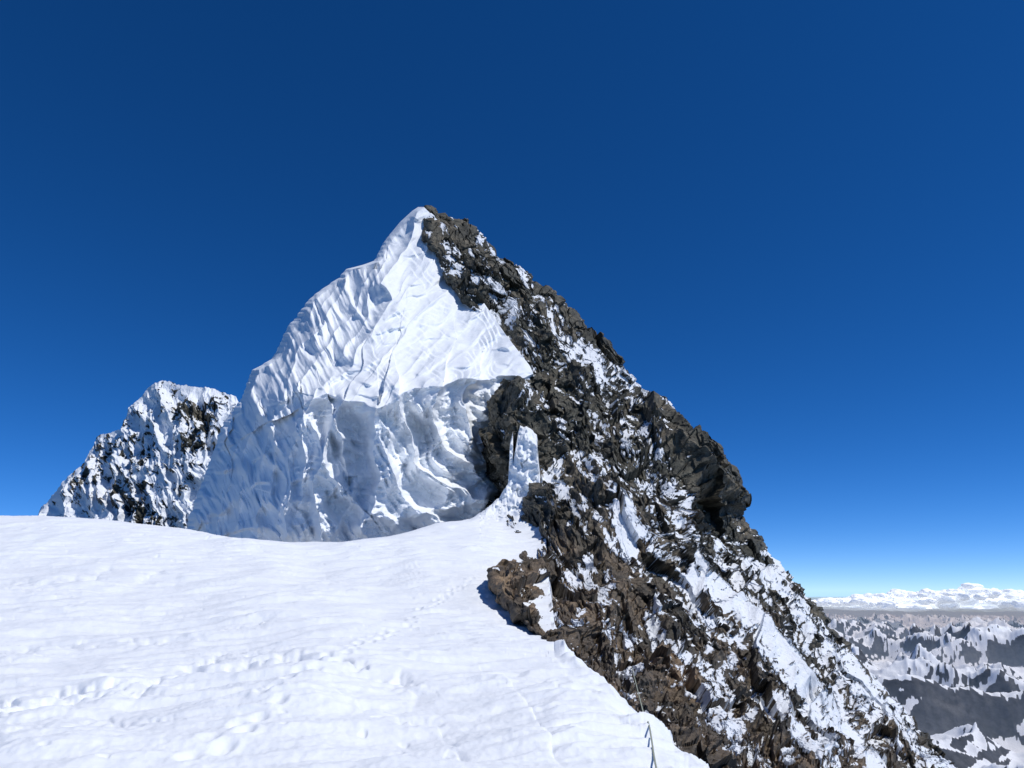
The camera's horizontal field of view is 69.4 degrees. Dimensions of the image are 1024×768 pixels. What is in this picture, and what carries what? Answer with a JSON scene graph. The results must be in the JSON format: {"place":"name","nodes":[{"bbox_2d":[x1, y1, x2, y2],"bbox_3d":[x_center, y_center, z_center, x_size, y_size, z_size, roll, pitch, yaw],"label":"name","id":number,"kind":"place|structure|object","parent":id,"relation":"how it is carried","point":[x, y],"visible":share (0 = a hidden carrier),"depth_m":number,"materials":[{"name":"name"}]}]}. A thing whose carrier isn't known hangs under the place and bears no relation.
{"place":"outdoors","nodes":[
{"label":"outdoors","id":0,"kind":"place"},
{"bbox_2d":[38,380,237,528],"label":"neighbouring peak","id":1,"kind":"structure","parent":0,"point":[148,462],"depth_m":295.49,"materials":[{"name":"white snow"}]},
{"bbox_2d":[0,426,709,767],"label":"snow slope","id":2,"kind":"structure","parent":0,"point":[123,644],"depth_m":14.73,"materials":[{"name":"white snow"}]},
{"bbox_2d":[186,207,533,541],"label":"snow peak","id":3,"kind":"structure","parent":0,"point":[360,411],"depth_m":82.86,"materials":[{"name":"white snow"}]},
{"bbox_2d":[0,0,1023,618],"label":"sky","id":4,"kind":"structure","parent":0,"point":[797,226],"materials":[{"name":"blue"}]},
{"bbox_2d":[421,205,955,767],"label":"rock face","id":5,"kind":"object","parent":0,"point":[677,591],"visible":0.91,"depth_m":53.12},
{"bbox_2d":[632,668,656,767],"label":"climbing rope","id":6,"kind":"object","parent":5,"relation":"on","point":[648,725],"visible":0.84,"depth_m":9.09,"materials":[{"name":"grey fabric"}]},
{"bbox_2d":[811,583,1023,611],"bbox_3d":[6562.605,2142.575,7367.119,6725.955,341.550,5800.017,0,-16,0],"label":"cloud","id":7,"kind":"structure","parent":0,"point":[967,597],"depth_m":8571.69,"materials":[{"name":"white"}]},
{"bbox_2d":[825,613,1023,767],"bbox_3d":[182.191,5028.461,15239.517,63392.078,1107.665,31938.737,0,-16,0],"label":"distant mountains","id":8,"kind":"structure","parent":0,"point":[954,686],"depth_m":2892.07,"materials":[{"name":"white snow"}]}
]}

